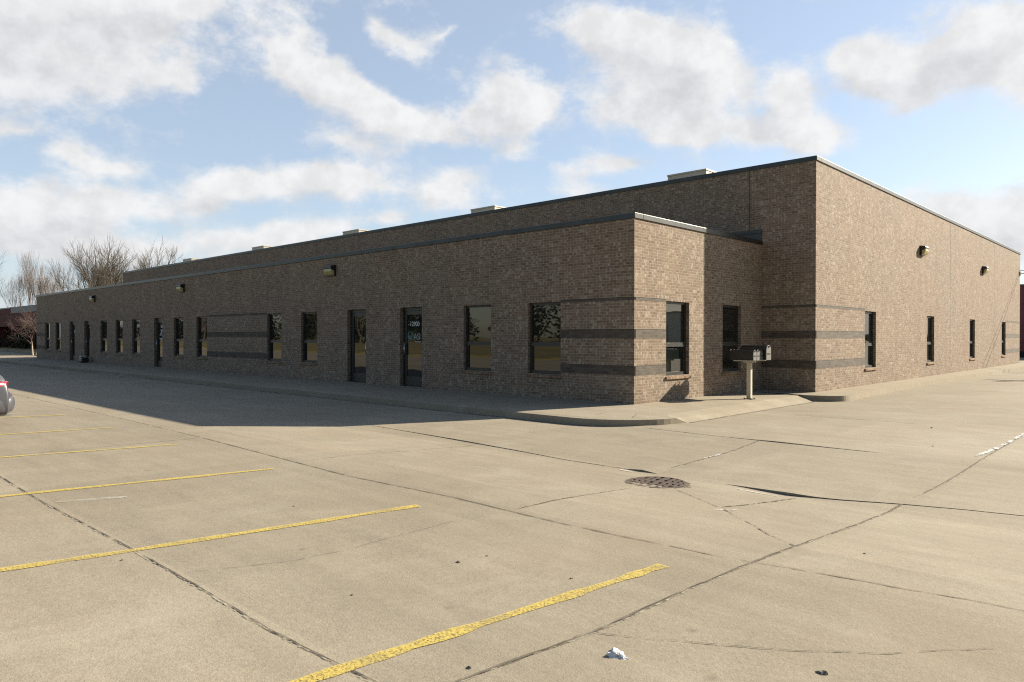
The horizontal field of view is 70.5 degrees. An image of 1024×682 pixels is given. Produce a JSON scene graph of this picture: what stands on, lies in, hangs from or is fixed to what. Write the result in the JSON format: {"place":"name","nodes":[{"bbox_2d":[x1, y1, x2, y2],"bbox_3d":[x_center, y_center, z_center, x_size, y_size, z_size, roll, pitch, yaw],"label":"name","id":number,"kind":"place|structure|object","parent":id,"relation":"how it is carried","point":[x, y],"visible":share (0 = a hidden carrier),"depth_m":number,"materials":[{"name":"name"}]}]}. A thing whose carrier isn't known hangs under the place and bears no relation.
{"place":"outdoors","nodes":[
{"label":"outdoors","id":0,"kind":"place"},
{"bbox_2d":[0,347,35,351],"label":"lawn strip","id":1,"kind":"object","parent":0,"point":[18,349],"visible":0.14,"depth_m":80.21,"materials":[{"name":"green plant"}]},
{"bbox_2d":[6,334,17,347],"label":"shrub","id":2,"kind":"object","parent":1,"relation":"on","point":[11,343],"visible":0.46,"depth_m":89.43,"materials":[{"name":"green plant"}]},
{"bbox_2d":[14,333,36,348],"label":"shrub","id":3,"kind":"object","parent":1,"relation":"on","point":[23,344],"visible":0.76,"depth_m":84.27,"materials":[{"name":"green plant"}]},
{"bbox_2d":[79,355,88,362],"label":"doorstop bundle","id":4,"kind":"object","parent":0,"point":[83,359],"visible":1,"depth_m":42.00,"materials":[{"name":"black"}]},
{"bbox_2d":[0,352,1023,681],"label":"parking lot","id":5,"kind":"structure","parent":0,"point":[136,616],"depth_m":5.66,"materials":[{"name":"concrete"}]},
{"bbox_2d":[0,249,9,296],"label":"bare tree","id":6,"kind":"object","parent":5,"relation":"on","point":[3,276],"visible":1,"depth_m":117.47,"materials":[{"name":"brown plant"}]},
{"bbox_2d":[0,375,14,415],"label":"parked car","id":7,"kind":"object","parent":5,"relation":"on","point":[7,402],"visible":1,"depth_m":12.31,"materials":[{"name":"silver metal"}]},
{"bbox_2d":[0,349,34,354],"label":"kerb","id":8,"kind":"structure","parent":5,"relation":"on","point":[17,351],"depth_m":72.86,"materials":[{"name":"concrete"}]},
{"bbox_2d":[0,305,36,348],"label":"brick building","id":9,"kind":"structure","parent":5,"relation":"on","point":[11,317],"depth_m":94.62,"materials":[{"name":"red brick"}]},
{"bbox_2d":[5,303,36,355],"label":"ornamental tree","id":10,"kind":"object","parent":5,"relation":"on","point":[34,326],"visible":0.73,"depth_m":62.75,"materials":[{"name":"brown plant"}]},
{"bbox_2d":[0,252,62,307],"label":"bare tree","id":11,"kind":"object","parent":5,"relation":"on","point":[25,283],"visible":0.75,"depth_m":120.47,"materials":[{"name":"brown plant"}]},
{"bbox_2d":[17,252,82,303],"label":"bare tree","id":12,"kind":"object","parent":5,"relation":"on","point":[40,287],"visible":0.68,"depth_m":118.64,"materials":[{"name":"brown plant"}]},
{"bbox_2d":[0,427,112,434],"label":"parking line","id":13,"kind":"object","parent":5,"relation":"on","point":[58,430],"visible":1,"depth_m":12.29,"materials":[{"name":"yellow paint"}]},
{"bbox_2d":[0,444,176,457],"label":"parking line","id":14,"kind":"object","parent":5,"relation":"on","point":[88,450],"visible":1,"depth_m":10.13,"materials":[{"name":"yellow paint"}]},
{"bbox_2d":[45,234,138,291],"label":"bare tree","id":15,"kind":"object","parent":5,"relation":"on","point":[104,266],"visible":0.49,"depth_m":103.10,"materials":[{"name":"brown plant"}]},
{"bbox_2d":[57,496,126,501],"bbox_3d":[-4.108,1.548,7.079,0.613,0.004,0.130,0,0,-28],"label":"pale repair strip","id":16,"kind":"object","parent":5,"relation":"on","point":[101,497],"visible":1,"depth_m":7.15,"materials":[{"name":"beige concrete"}]},
{"bbox_2d":[52,238,132,288],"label":"bare tree","id":17,"kind":"object","parent":5,"relation":"on","point":[99,275],"visible":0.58,"depth_m":101.33,"materials":[{"name":"brown plant"}]},
{"bbox_2d":[71,241,152,284],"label":"bare tree","id":18,"kind":"object","parent":5,"relation":"on","point":[112,263],"visible":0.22,"depth_m":111.47,"materials":[{"name":"brown plant"}]},
{"bbox_2d":[0,468,272,496],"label":"parking line","id":19,"kind":"object","parent":5,"relation":"on","point":[130,482],"visible":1,"depth_m":7.91,"materials":[{"name":"yellow paint"}]},
{"bbox_2d":[122,253,165,282],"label":"bare tree","id":20,"kind":"object","parent":5,"relation":"on","point":[145,262],"visible":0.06,"depth_m":120.45,"materials":[{"name":"brown plant"}]},
{"bbox_2d":[122,237,184,268],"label":"bare tree","id":21,"kind":"object","parent":5,"relation":"on","point":[171,255],"visible":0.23,"depth_m":114.85,"materials":[{"name":"brown plant"}]},
{"bbox_2d":[0,504,419,571],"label":"parking line","id":22,"kind":"object","parent":5,"relation":"on","point":[160,545],"visible":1,"depth_m":5.66,"materials":[{"name":"yellow paint"}]},
{"bbox_2d":[289,563,666,681],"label":"parking line","id":23,"kind":"object","parent":5,"relation":"on","point":[455,630],"visible":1,"depth_m":3.88,"materials":[{"name":"yellow paint"}]},
{"bbox_2d":[8,366,1011,670],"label":"joint stains","id":24,"kind":"object","parent":5,"relation":"on","point":[574,496],"visible":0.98,"depth_m":6.51,"materials":[{"name":"grey concrete"}]},
{"bbox_2d":[0,415,1023,681],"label":"pavement joints","id":25,"kind":"object","parent":5,"relation":"on","point":[332,471],"visible":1,"depth_m":5.10,"materials":[{"name":"grey concrete"}]},
{"bbox_2d":[372,421,657,468],"bbox_3d":[-0.366,1.694,12.247,0.966,0.064,6.377,0,0,-43],"label":"raised slab edge","id":26,"kind":"object","parent":5,"relation":"on","point":[572,453],"visible":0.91,"depth_m":11.58,"materials":[{"name":"concrete"}]},
{"bbox_2d":[6,363,1023,509],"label":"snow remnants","id":27,"kind":"object","parent":5,"relation":"on","point":[1022,434],"visible":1,"depth_m":11.11,"materials":[{"name":"white snow"}]},
{"bbox_2d":[10,426,1023,681],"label":"spalled joint edges","id":28,"kind":"object","parent":5,"relation":"on","point":[492,668],"visible":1,"depth_m":4.42,"materials":[{"name":"grey concrete"}]},
{"bbox_2d":[36,155,1020,404],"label":"office building","id":29,"kind":"structure","parent":5,"relation":"on","point":[816,273],"depth_m":22.07,"materials":[{"name":"brown brick"}]},
{"bbox_2d":[44,323,49,350],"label":"window","id":30,"kind":"structure","parent":29,"relation":"in","point":[48,324],"depth_m":48.94,"materials":[{"name":"black glass"}]},
{"bbox_2d":[55,323,60,351],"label":"window","id":31,"kind":"structure","parent":29,"relation":"in","point":[58,324],"depth_m":47.26,"materials":[{"name":"black glass"}]},
{"bbox_2d":[71,322,74,360],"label":"door","id":32,"kind":"structure","parent":29,"relation":"in","point":[73,323],"depth_m":45.31,"materials":[{"name":"black glass"}]},
{"bbox_2d":[86,321,89,361],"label":"door","id":33,"kind":"structure","parent":29,"relation":"in","point":[87,322],"depth_m":43.33,"materials":[{"name":"black glass"}]},
{"bbox_2d":[89,295,94,301],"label":"wall light","id":34,"kind":"object","parent":29,"relation":"attached to","point":[91,298],"visible":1,"depth_m":41.93,"materials":[{"name":"beige glass"}]},
{"bbox_2d":[99,321,106,353],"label":"window","id":35,"kind":"structure","parent":29,"relation":"in","point":[104,323],"depth_m":41.27,"materials":[{"name":"black glass"}]},
{"bbox_2d":[115,320,122,354],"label":"window","id":36,"kind":"structure","parent":29,"relation":"in","point":[119,322],"depth_m":39.55,"materials":[{"name":"black glass"}]},
{"bbox_2d":[131,319,139,355],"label":"window","id":37,"kind":"structure","parent":29,"relation":"in","point":[136,321],"depth_m":37.82,"materials":[{"name":"black glass"}]},
{"bbox_2d":[155,318,161,366],"bbox_3d":[-17.311,0.081,35.669,1.054,2.422,0.160,0,1,43],"label":"door","id":38,"kind":"structure","parent":29,"relation":"in","point":[159,320],"depth_m":35.87,"materials":[{"name":"black glass"}]},
{"bbox_2d":[173,318,183,357],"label":"window","id":39,"kind":"structure","parent":29,"relation":"in","point":[179,321],"depth_m":34.12,"materials":[{"name":"black glass"}]},
{"bbox_2d":[176,284,184,291],"bbox_3d":[-15.329,-2.445,33.496,0.480,0.378,0.210,0,1,43],"label":"wall light","id":40,"kind":"object","parent":29,"relation":"attached to","point":[180,287],"visible":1,"depth_m":33.37,"materials":[{"name":"beige glass"}]},
{"bbox_2d":[183,258,197,261],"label":"rooftop unit","id":41,"kind":"object","parent":29,"relation":"on","point":[188,259],"visible":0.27,"depth_m":55.69,"materials":[{"name":"beige metal"}]},
{"bbox_2d":[195,317,206,359],"bbox_3d":[-13.755,-0.137,32.231,1.150,1.892,0.190,0,1,43],"label":"window","id":42,"kind":"structure","parent":29,"relation":"in","point":[202,321],"depth_m":32.39,"materials":[{"name":"glass"}]},
{"bbox_2d":[252,245,273,249],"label":"rooftop unit","id":43,"kind":"object","parent":29,"relation":"on","point":[258,247],"visible":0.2,"depth_m":48.04,"materials":[{"name":"beige metal"}]},
{"bbox_2d":[266,314,281,362],"bbox_3d":[-9.072,-0.102,27.795,1.150,1.892,0.190,0,1,43],"label":"window","id":44,"kind":"structure","parent":29,"relation":"in","point":[274,319],"depth_m":27.93,"materials":[{"name":"glass"}]},
{"bbox_2d":[300,312,317,364],"bbox_3d":[-7.257,-0.088,26.076,1.150,1.892,0.190,0,1,43],"label":"window","id":45,"kind":"structure","parent":29,"relation":"in","point":[309,318],"depth_m":26.19,"materials":[{"name":"black glass"}]},
{"bbox_2d":[323,265,335,276],"bbox_3d":[-6.275,-2.417,24.921,0.480,0.378,0.210,0,1,43],"label":"wall light","id":46,"kind":"object","parent":29,"relation":"attached to","point":[330,271],"visible":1,"depth_m":24.82,"materials":[{"name":"beige glass"}]},
{"bbox_2d":[342,229,369,234],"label":"rooftop unit","id":47,"kind":"object","parent":29,"relation":"on","point":[352,231],"visible":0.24,"depth_m":40.63,"materials":[{"name":"beige metal"}]},
{"bbox_2d":[349,310,365,382],"bbox_3d":[-5.085,0.173,24.089,1.054,2.422,0.160,0,1,43],"label":"door","id":48,"kind":"structure","parent":29,"relation":"in","point":[357,318],"depth_m":24.20,"materials":[{"name":"glass"}]},
{"bbox_2d":[402,307,421,386],"bbox_3d":[-3.009,0.188,22.122,1.054,2.422,0.160,0,1,43],"label":"door","id":49,"kind":"structure","parent":29,"relation":"in","point":[412,317],"depth_m":22.23,"materials":[{"name":"black glass"}]},
{"bbox_2d":[462,305,491,374],"bbox_3d":[-0.934,-0.041,20.087,1.150,1.892,0.190,0,1,43],"label":"window","id":50,"kind":"structure","parent":29,"relation":"in","point":[478,318],"depth_m":20.16,"materials":[{"name":"black glass"}]},
{"bbox_2d":[470,205,505,212],"bbox_3d":[-0.849,-5.399,34.029,1.600,1.560,1.540,0,1,43],"label":"rooftop unit","id":51,"kind":"object","parent":29,"relation":"on","point":[482,209],"visible":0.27,"depth_m":33.36,"materials":[{"name":"beige metal"}]},
{"bbox_2d":[526,302,560,377],"bbox_3d":[0.845,-0.027,18.402,1.150,1.892,0.190,0,1,43],"label":"window","id":52,"kind":"structure","parent":29,"relation":"in","point":[545,318],"depth_m":18.48,"materials":[{"name":"black glass"}]},
{"bbox_2d":[665,301,690,379],"bbox_3d":[4.056,-0.020,17.916,0.190,1.892,1.150,0,1,43],"label":"window","id":53,"kind":"structure","parent":29,"relation":"in","point":[675,311],"depth_m":18.02,"materials":[{"name":"black glass"}]},
{"bbox_2d":[667,168,714,179],"bbox_3d":[6.825,-5.341,26.761,1.600,1.560,1.540,0,1,43],"label":"rooftop unit","id":54,"kind":"object","parent":29,"relation":"on","point":[689,174],"visible":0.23,"depth_m":26.10,"materials":[{"name":"beige metal"}]},
{"bbox_2d":[722,305,742,374],"bbox_3d":[6.022,-0.030,19.993,0.190,1.892,1.150,0,1,43],"label":"window","id":55,"kind":"structure","parent":29,"relation":"in","point":[730,313],"depth_m":20.09,"materials":[{"name":"black glass"}]},
{"bbox_2d":[864,312,877,370],"bbox_3d":[11.650,0.004,23.656,0.190,1.892,1.150,0,1,43],"label":"window","id":56,"kind":"structure","parent":29,"relation":"in","point":[868,315],"depth_m":23.86,"materials":[{"name":"glass"}]},
{"bbox_2d":[920,246,928,255],"bbox_3d":[15.828,-3.464,27.815,0.210,0.378,0.480,0,1,43],"label":"wall light","id":57,"kind":"object","parent":29,"relation":"attached to","point":[924,250],"visible":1,"depth_m":27.67,"materials":[{"name":"black metal"}]},
{"bbox_2d":[927,317,935,364],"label":"window","id":58,"kind":"structure","parent":29,"relation":"in","point":[929,319],"depth_m":29.22,"materials":[{"name":"black glass"}]},
{"bbox_2d":[969,320,975,359],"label":"window","id":59,"kind":"structure","parent":29,"relation":"in","point":[971,321],"depth_m":34.64,"materials":[{"name":"brown metal"}]},
{"bbox_2d":[982,266,988,273],"bbox_3d":[23.393,-3.505,35.801,0.210,0.378,0.480,0,1,43],"label":"wall light","id":60,"kind":"object","parent":29,"relation":"attached to","point":[985,269],"visible":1,"depth_m":35.66,"materials":[{"name":"beige glass"}]},
{"bbox_2d":[1001,322,1006,356],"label":"window","id":61,"kind":"structure","parent":29,"relation":"in","point":[1002,322],"depth_m":40.19,"materials":[{"name":"black glass"}]},
{"bbox_2d":[200,438,1017,681],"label":"pavement cracks","id":62,"kind":"object","parent":5,"relation":"on","point":[693,585],"visible":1,"depth_m":4.70,"materials":[{"name":"grey concrete"}]},
{"bbox_2d":[606,647,628,659],"bbox_3d":[0.540,1.571,3.651,0.117,0.031,0.106,0,0,24],"label":"paper scrap","id":63,"kind":"object","parent":5,"relation":"on","point":[616,653],"visible":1,"depth_m":3.63,"materials":[{"name":"white paper"}]},
{"bbox_2d":[625,461,688,473],"bbox_3d":[1.945,1.708,9.725,0.520,0.075,0.800,0,1,43],"label":"raised slab edge","id":64,"kind":"object","parent":5,"relation":"on","point":[656,467],"visible":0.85,"depth_m":9.67,"materials":[{"name":"concrete"}]},
{"bbox_2d":[625,476,690,487],"bbox_3d":[1.729,1.687,8.559,0.808,0.077,0.806,0,1,43],"label":"drain grate","id":65,"kind":"object","parent":5,"relation":"on","point":[664,482],"visible":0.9,"depth_m":8.56,"materials":[{"name":"metal"}]},
{"bbox_2d":[737,432,896,452],"bbox_3d":[4.963,1.676,11.907,2.300,0.067,0.900,0,1,43],"label":"raised slab edge","id":66,"kind":"object","parent":5,"relation":"on","point":[847,445],"visible":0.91,"depth_m":11.77,"materials":[{"name":"concrete"}]},
{"bbox_2d":[815,670,827,674],"bbox_3d":[1.485,1.585,3.474,0.060,0.016,0.045,0,1,43],"label":"pebble","id":67,"kind":"object","parent":5,"relation":"on","point":[823,672],"visible":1,"depth_m":3.46,"materials":[{"name":"stone"}]},
{"bbox_2d":[727,471,1023,515],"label":"raised slab edge","id":68,"kind":"object","parent":5,"relation":"on","point":[791,485],"visible":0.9,"depth_m":8.04,"materials":[{"name":"concrete"}]},
{"bbox_2d":[0,357,1023,425],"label":"sidewalk","id":69,"kind":"structure","parent":0,"point":[577,412],"depth_m":19.23,"materials":[{"name":"concrete"}]},
{"bbox_2d":[733,360,765,399],"bbox_3d":[6.039,0.980,18.404,0.480,1.002,0.840,0,1,43],"label":"mailbox stand","id":70,"kind":"object","parent":69,"relation":"on","point":[749,381],"visible":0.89,"depth_m":18.37,"materials":[{"name":"beige paint"}]},
{"bbox_2d":[730,349,756,360],"bbox_3d":[5.801,0.349,18.208,0.682,0.268,0.180,0,1,43],"label":"mailbox","id":71,"kind":"object","parent":70,"relation":"on","point":[743,354],"visible":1,"depth_m":18.13,"materials":[{"name":"black metal"}]},
{"bbox_2d":[753,350,756,360],"bbox_3d":[6.037,0.353,17.990,0.040,0.264,0.172,0,1,43],"label":"door","id":72,"kind":"structure","parent":71,"relation":"in","point":[754,352],"depth_m":17.97,"materials":[{"name":"grey metal"}]},
{"bbox_2d":[734,349,759,359],"bbox_3d":[5.928,0.348,18.342,0.682,0.268,0.180,0,1,43],"label":"mailbox","id":73,"kind":"object","parent":70,"relation":"on","point":[758,355],"visible":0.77,"depth_m":18.12,"materials":[{"name":"black metal"}]},
{"bbox_2d":[756,350,759,359],"bbox_3d":[6.164,0.352,18.124,0.040,0.264,0.172,0,1,43],"label":"door","id":74,"kind":"structure","parent":73,"relation":"in","point":[758,352],"depth_m":18.12,"materials":[{"name":"grey metal"}]},
{"bbox_2d":[737,349,762,359],"bbox_3d":[6.056,0.348,18.476,0.682,0.268,0.180,0,1,43],"label":"mailbox","id":75,"kind":"object","parent":70,"relation":"on","point":[761,354],"visible":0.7,"depth_m":18.26,"materials":[{"name":"black metal"}]},
{"bbox_2d":[760,350,762,359],"bbox_3d":[6.292,0.352,18.259,0.040,0.264,0.172,0,1,43],"label":"door","id":76,"kind":"structure","parent":75,"relation":"in","point":[761,351],"depth_m":18.26,"materials":[{"name":"black metal"}]},
{"bbox_2d":[740,345,770,359],"bbox_3d":[6.244,0.290,18.602,0.763,0.382,0.277,0,1,43],"label":"mailbox","id":77,"kind":"object","parent":70,"relation":"on","point":[766,349],"visible":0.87,"depth_m":18.40,"materials":[{"name":"black metal"}]},
{"bbox_2d":[766,345,770,359],"bbox_3d":[6.508,0.293,18.356,0.040,0.381,0.270,0,1,43],"label":"door","id":78,"kind":"structure","parent":77,"relation":"in","point":[768,349],"depth_m":18.35,"materials":[{"name":"grey metal"}]},
{"bbox_2d":[0,0,1023,307],"label":"sky","id":79,"kind":"structure","parent":0,"point":[209,128],"materials":[{"name":"blue"}]},
{"label":"ground","id":80,"kind":"structure","parent":0,"visible":0},
{"bbox_2d":[1019,284,1023,357],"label":"metal building","id":81,"kind":"structure","parent":80,"relation":"on","point":[1021,354],"depth_m":61.08,"materials":[{"name":"red metal"}]}
]}

